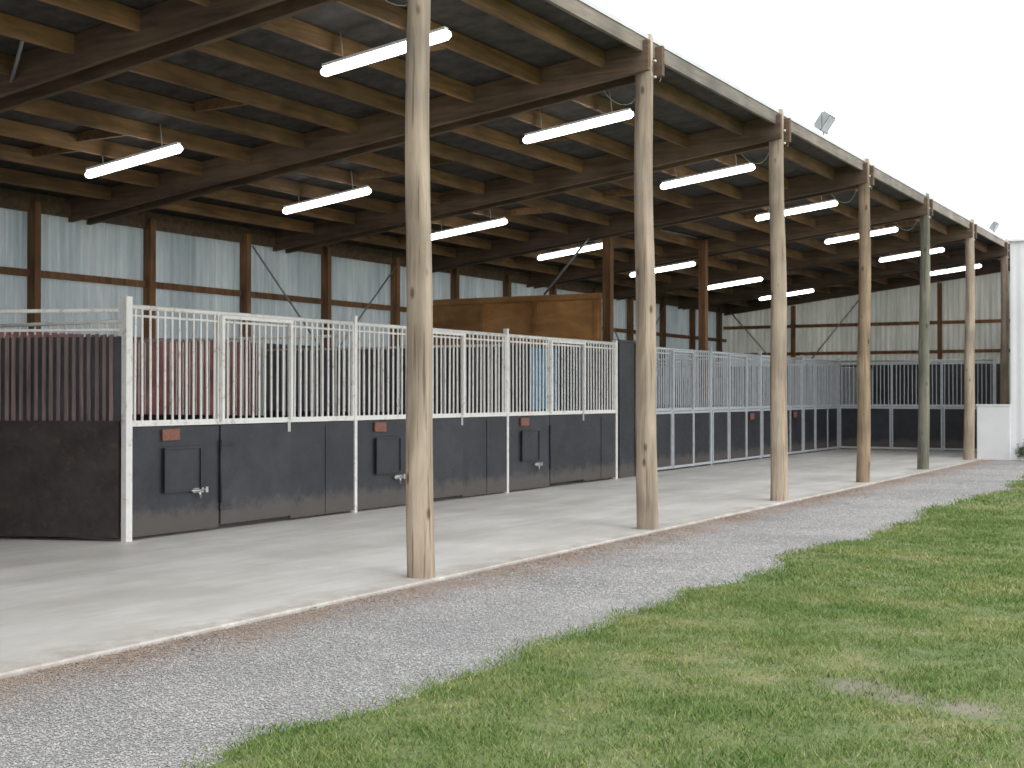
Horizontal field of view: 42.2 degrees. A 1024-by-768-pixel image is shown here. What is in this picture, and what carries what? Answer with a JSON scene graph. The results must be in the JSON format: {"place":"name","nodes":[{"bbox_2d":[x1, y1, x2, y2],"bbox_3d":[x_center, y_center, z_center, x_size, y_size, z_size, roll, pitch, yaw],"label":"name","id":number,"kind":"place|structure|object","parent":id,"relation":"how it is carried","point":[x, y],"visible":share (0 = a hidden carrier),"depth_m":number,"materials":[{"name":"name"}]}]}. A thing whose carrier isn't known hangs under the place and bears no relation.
{"place":"outdoors","nodes":[
{"label":"outdoors","id":0,"kind":"place"},
{"bbox_2d":[0,445,982,678],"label":"concrete floor","id":1,"kind":"structure","parent":0,"point":[66,600],"depth_m":12.60,"materials":[{"name":"grey concrete"}]},
{"bbox_2d":[0,308,120,537],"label":"stall partition fence","id":2,"kind":"object","parent":1,"relation":"on","point":[60,409],"visible":1,"depth_m":13.64,"materials":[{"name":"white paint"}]},
{"bbox_2d":[0,296,353,541],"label":"horse stall","id":3,"kind":"object","parent":1,"relation":"on","point":[173,478],"visible":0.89,"depth_m":14.78,"materials":[{"name":"white paint"}]},
{"bbox_2d":[132,316,506,512],"bbox_3d":[-2.838,0.393,18.248,6.108,2.500,3.036,0,0,-9],"label":"horse stall","id":4,"kind":"object","parent":1,"relation":"on","point":[469,456],"visible":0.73,"depth_m":18.46,"materials":[{"name":"white paint"}]},
{"bbox_2d":[0,208,723,414],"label":"back wall","id":5,"kind":"structure","parent":1,"relation":"on","point":[99,249],"depth_m":21.65,"materials":[{"name":"grey metal"}]},
{"bbox_2d":[0,332,999,443],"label":"wall lining","id":6,"kind":"object","parent":5,"relation":"attached to","point":[948,398],"depth_m":24.37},
{"bbox_2d":[405,0,434,578],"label":"timber pole","id":7,"kind":"object","parent":1,"relation":"on","point":[420,547],"visible":0.97,"depth_m":10.87,"materials":[{"name":"brown wood"}]},
{"bbox_2d":[266,329,617,492],"bbox_3d":[-1.123,0.431,23.043,4.797,2.500,3.905,0,-1,30],"label":"horse stall","id":8,"kind":"object","parent":1,"relation":"on","point":[556,446],"visible":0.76,"depth_m":21.63,"materials":[{"name":"white paint"}]},
{"bbox_2d":[531,347,554,409],"bbox_3d":[0.537,-0.087,22.078,0.060,1.020,1.000,0,-1,30],"label":"horse blanket","id":9,"kind":"object","parent":8,"relation":"hanging from","point":[541,379],"visible":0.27,"depth_m":21.86,"materials":[{"name":"blue fabric"}]},
{"bbox_2d":[27,201,941,377],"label":"wall posts","id":10,"kind":"object","parent":1,"relation":"on","point":[34,258],"depth_m":22.41,"materials":[{"name":"brown wood"}]},
{"bbox_2d":[0,188,724,313],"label":"wall plate","id":11,"kind":"object","parent":10,"relation":"attached to","point":[21,200],"depth_m":22.30,"materials":[{"name":"brown wood"}]},
{"bbox_2d":[9,40,857,365],"bbox_3d":[1.175,-1.890,27.065,4.978,2.831,31.288,0,-1,30],"label":"steel bracing","id":12,"kind":"object","parent":10,"relation":"attached to","point":[17,58],"visible":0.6,"depth_m":25.50,"materials":[{"name":"grey metal"}]},
{"bbox_2d":[32,44,919,299],"bbox_3d":[-0.353,-3.104,21.158,8.560,1.049,41.064,0,-1,30],"label":"purlin blocking","id":13,"kind":"object","parent":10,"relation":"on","point":[198,106],"visible":0.48,"depth_m":18.80,"materials":[{"name":"brown wood"}]},
{"bbox_2d":[0,0,1009,315],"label":"rafters","id":14,"kind":"object","parent":10,"relation":"on","point":[168,28],"visible":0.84,"depth_m":19.10,"materials":[{"name":"brown wood"}]},
{"bbox_2d":[0,0,1009,306],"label":"purlins","id":15,"kind":"object","parent":14,"relation":"on","point":[228,50],"visible":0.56,"depth_m":17.15,"materials":[{"name":"brown wood"}]},
{"bbox_2d":[0,0,1009,304],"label":"roof underlay","id":16,"kind":"object","parent":15,"relation":"on","point":[468,20],"visible":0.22,"depth_m":16.49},
{"bbox_2d":[385,0,917,230],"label":"hanging cable","id":17,"kind":"object","parent":14,"relation":"hanging from","point":[659,81],"visible":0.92,"depth_m":18.91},
{"bbox_3d":[-0.630,-3.239,20.813,9.365,1.148,45.200,0,-1,30],"label":"roof","id":18,"kind":"object","parent":14,"relation":"on","visible":0},
{"bbox_2d":[85,124,182,177],"bbox_3d":[-4.623,-2.846,16.185,1.596,0.557,0.099,0,-1,30],"label":"fluorescent light","id":19,"kind":"object","parent":18,"relation":"hanging from","point":[162,151],"visible":1,"depth_m":16.12,"materials":[{"name":"white paint"}]},
{"bbox_2d":[283,170,370,213],"bbox_3d":[-2.727,-2.820,19.478,1.596,0.557,0.099,0,-1,30],"label":"fluorescent light","id":20,"kind":"object","parent":18,"relation":"hanging from","point":[329,199],"visible":1,"depth_m":19.42,"materials":[{"name":"white paint"}]},
{"bbox_2d":[320,26,450,75],"bbox_3d":[-1.264,-3.404,13.124,1.546,0.554,0.099,0,-1,30],"label":"fluorescent light","id":21,"kind":"object","parent":18,"relation":"hanging from","point":[379,53],"visible":0.88,"depth_m":13.15,"materials":[{"name":"white paint"}]},
{"bbox_2d":[431,212,506,239],"bbox_3d":[-0.781,-2.793,22.858,1.596,0.557,0.099,0,-1,30],"label":"fluorescent light","id":22,"kind":"object","parent":18,"relation":"hanging from","point":[469,228],"visible":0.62,"depth_m":22.79,"materials":[{"name":"white paint"}]},
{"bbox_2d":[537,242,601,259],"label":"fluorescent light","id":23,"kind":"object","parent":18,"relation":"hanging from","point":[569,251],"visible":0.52,"depth_m":26.34,"materials":[{"name":"white paint"}]},
{"bbox_2d":[523,91,633,143],"bbox_3d":[0.822,-3.376,16.747,1.546,0.554,0.099,0,-1,30],"label":"fluorescent light","id":24,"kind":"object","parent":18,"relation":"hanging from","point":[582,124],"visible":0.92,"depth_m":16.70,"materials":[{"name":"white paint"}]},
{"bbox_2d":[630,260,694,276],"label":"fluorescent light","id":25,"kind":"object","parent":18,"relation":"hanging from","point":[674,266],"visible":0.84,"depth_m":29.98,"materials":[{"name":"white paint"}]},
{"bbox_2d":[660,155,754,188],"bbox_3d":[3.017,-3.345,20.560,1.546,0.554,0.099,0,-1,30],"label":"fluorescent light","id":26,"kind":"object","parent":18,"relation":"hanging from","point":[709,175],"visible":0.92,"depth_m":20.51,"materials":[{"name":"white paint"}]},
{"bbox_2d":[708,276,762,289],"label":"fluorescent light","id":27,"kind":"object","parent":18,"relation":"hanging from","point":[735,282],"visible":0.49,"depth_m":33.96,"materials":[{"name":"white paint"}]},
{"bbox_2d":[544,0,1008,246],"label":"fascia","id":28,"kind":"structure","parent":18,"relation":"attached to","point":[589,15],"depth_m":17.10,"materials":[{"name":"brown wood"}]},
{"bbox_2d":[579,0,1008,242],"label":"roof flashing","id":29,"kind":"object","parent":28,"relation":"attached to","point":[644,34],"visible":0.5,"depth_m":17.59,"materials":[{"name":"white metal"}]},
{"bbox_2d":[759,289,813,300],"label":"fluorescent light","id":30,"kind":"object","parent":18,"relation":"hanging from","point":[790,294],"visible":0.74,"depth_m":37.59,"materials":[{"name":"white paint"}]},
{"bbox_2d":[755,196,837,220],"bbox_3d":[5.213,-3.316,24.373,1.546,0.554,0.099,0,-1,30],"label":"fluorescent light","id":31,"kind":"object","parent":18,"relation":"hanging from","point":[804,208],"visible":0.8,"depth_m":24.26,"materials":[{"name":"white paint"}]},
{"bbox_2d":[813,111,835,135],"bbox_3d":[4.909,-4.040,20.861,0.279,0.447,0.372,0,-1,30],"label":"floodlight","id":32,"kind":"object","parent":18,"relation":"on","point":[824,122],"visible":0.9,"depth_m":20.74,"materials":[{"name":"metal"}]},
{"bbox_2d":[825,225,897,243],"bbox_3d":[7.408,-3.286,28.186,1.546,0.554,0.099,0,-1,30],"label":"fluorescent light","id":33,"kind":"object","parent":18,"relation":"hanging from","point":[874,232],"visible":0.75,"depth_m":28.20,"materials":[{"name":"white paint"}]},
{"bbox_2d":[879,247,943,261],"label":"fluorescent light","id":34,"kind":"object","parent":18,"relation":"hanging from","point":[907,255],"visible":0.85,"depth_m":32.11,"materials":[{"name":"white paint"}]},
{"bbox_2d":[930,263,980,275],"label":"fluorescent light","id":35,"kind":"object","parent":18,"relation":"hanging from","point":[950,270],"visible":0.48,"depth_m":36.05,"materials":[{"name":"white paint"}]},
{"bbox_2d":[989,221,999,231],"bbox_3d":[12.145,-3.906,33.426,0.233,0.378,0.312,0,-1,30],"label":"floodlight","id":36,"kind":"object","parent":18,"relation":"on","point":[994,226],"visible":0.89,"depth_m":33.31,"materials":[{"name":"metal"}]},
{"bbox_2d":[0,266,1009,355],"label":"wall girts","id":37,"kind":"structure","parent":10,"relation":"attached to","point":[100,279],"depth_m":24.22,"materials":[{"name":"brown wood"}]},
{"bbox_2d":[389,343,610,416],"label":"stall partition wall","id":38,"kind":"structure","parent":1,"relation":"on","point":[447,370],"depth_m":24.67,"materials":[{"name":"grey metal"}]},
{"bbox_2d":[433,293,601,344],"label":"plywood partition wall","id":39,"kind":"structure","parent":1,"relation":"on","point":[573,316],"depth_m":26.25,"materials":[{"name":"brown wood"}]},
{"bbox_2d":[602,237,613,413],"bbox_3d":[1.841,-0.675,25.451,0.170,4.750,0.150,0,-1,30],"label":"interior post","id":40,"kind":"object","parent":1,"relation":"on","point":[607,289],"depth_m":25.40,"materials":[{"name":"brown wood"}]},
{"bbox_2d":[616,339,635,478],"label":"dark partition wall","id":41,"kind":"structure","parent":1,"relation":"on","point":[626,409],"depth_m":23.98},
{"bbox_2d":[634,33,658,529],"bbox_3d":[1.508,-1.123,14.870,0.272,5.580,0.250,0,-1,30],"label":"timber pole","id":42,"kind":"object","parent":1,"relation":"on","point":[646,457],"visible":0.91,"depth_m":14.78,"materials":[{"name":"brown wood"}]},
{"bbox_2d":[656,347,711,469],"bbox_3d":[1.412,0.470,27.981,4.763,2.500,3.162,0,-1,30],"label":"horse stall","id":43,"kind":"object","parent":1,"relation":"on","point":[684,436],"visible":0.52,"depth_m":26.87,"materials":[{"name":"white paint"}]},
{"bbox_2d":[698,239,707,464],"bbox_3d":[4.093,-0.681,28.401,0.160,4.808,0.160,0,-1,30],"label":"interior post","id":44,"kind":"object","parent":1,"relation":"on","point":[703,293],"visible":0.66,"depth_m":28.35,"materials":[{"name":"brown wood"}]},
{"bbox_2d":[656,347,761,464],"bbox_3d":[2.978,0.491,30.700,4.763,2.500,3.162,0,-1,30],"label":"horse stall","id":45,"kind":"object","parent":1,"relation":"on","point":[736,434],"visible":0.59,"depth_m":29.39,"materials":[{"name":"white paint"}]},
{"bbox_2d":[657,351,802,458],"bbox_3d":[4.543,0.512,33.419,4.763,2.500,3.162,0,-1,30],"label":"horse stall","id":46,"kind":"object","parent":1,"relation":"on","point":[795,426],"visible":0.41,"depth_m":32.67,"materials":[{"name":"white paint"}]},
{"bbox_2d":[657,355,838,453],"bbox_3d":[6.108,0.534,36.138,4.763,2.500,3.162,0,-1,30],"label":"horse stall","id":47,"kind":"object","parent":1,"relation":"on","point":[820,427],"visible":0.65,"depth_m":34.93,"materials":[{"name":"white paint"}]},
{"bbox_2d":[769,109,787,500],"bbox_3d":[3.777,-1.092,18.799,0.251,5.580,0.261,0,-1,30],"label":"timber pole","id":48,"kind":"object","parent":1,"relation":"on","point":[778,419],"visible":0.97,"depth_m":18.70,"materials":[{"name":"brown wood"}]},
{"bbox_2d":[856,158,870,482],"bbox_3d":[6.014,-1.062,22.734,0.262,5.580,0.235,0,-1,30],"label":"timber pole","id":49,"kind":"object","parent":1,"relation":"on","point":[863,408],"visible":0.94,"depth_m":22.64,"materials":[{"name":"brown wood"}]},
{"bbox_2d":[724,271,1010,444],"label":"end wall","id":50,"kind":"structure","parent":1,"relation":"on","point":[898,305],"depth_m":39.59,"materials":[{"name":"grey metal"}]},
{"bbox_2d":[836,357,995,450],"bbox_3d":[11.611,0.540,36.950,4.170,2.500,3.663,0,-1,30],"label":"horse stall","id":51,"kind":"object","parent":1,"relation":"on","point":[899,422],"visible":0.77,"depth_m":35.52,"materials":[{"name":"white paint"}]},
{"bbox_2d":[917,193,929,469],"bbox_3d":[8.263,-1.031,26.645,0.267,5.580,0.239,0,-1,30],"label":"timber pole","id":52,"kind":"object","parent":1,"relation":"on","point":[923,393],"visible":0.97,"depth_m":26.56,"materials":[{"name":"beige wood"}]},
{"bbox_2d":[963,219,974,459],"bbox_3d":[10.522,-1.000,30.567,0.276,5.580,0.250,0,-1,30],"label":"timber pole","id":53,"kind":"object","parent":1,"relation":"on","point":[969,403],"visible":0.93,"depth_m":30.47,"materials":[{"name":"brown wood"}]},
{"bbox_2d":[1000,239,1008,403],"bbox_3d":[12.784,-0.969,34.485,0.256,5.580,0.233,0,-1,30],"label":"timber pole","id":54,"kind":"object","parent":1,"relation":"on","point":[1004,375],"visible":0.79,"depth_m":34.39,"materials":[{"name":"brown wood"}]},
{"bbox_2d":[0,459,1023,767],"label":"gravel path","id":55,"kind":"structure","parent":0,"point":[176,703],"depth_m":8.19,"materials":[{"name":"grey gravel"}]},
{"bbox_2d":[976,404,1010,459],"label":"white wall","id":56,"kind":"structure","parent":55,"relation":"on","point":[993,431],"depth_m":30.94,"materials":[{"name":"paint"}]},
{"bbox_2d":[1012,439,1023,459],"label":"shrub","id":57,"kind":"object","parent":55,"relation":"on","point":[1021,451],"visible":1,"depth_m":30.32,"materials":[{"name":"green plant"}]},
{"bbox_2d":[158,474,1023,767],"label":"grass lawn","id":58,"kind":"structure","parent":0,"point":[900,644],"depth_m":6.91,"materials":[{"name":"plant"}]},
{"bbox_2d":[589,0,1023,238],"label":"sky","id":59,"kind":"structure","parent":0,"point":[931,92],"materials":[{"name":"white"}]},
{"label":"ground","id":60,"kind":"structure","parent":0,"visible":0},
{"bbox_2d":[1007,238,1023,460],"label":"white building","id":61,"kind":"structure","parent":60,"relation":"on","point":[1017,331],"depth_m":30.77,"materials":[{"name":"paint"}]}
]}

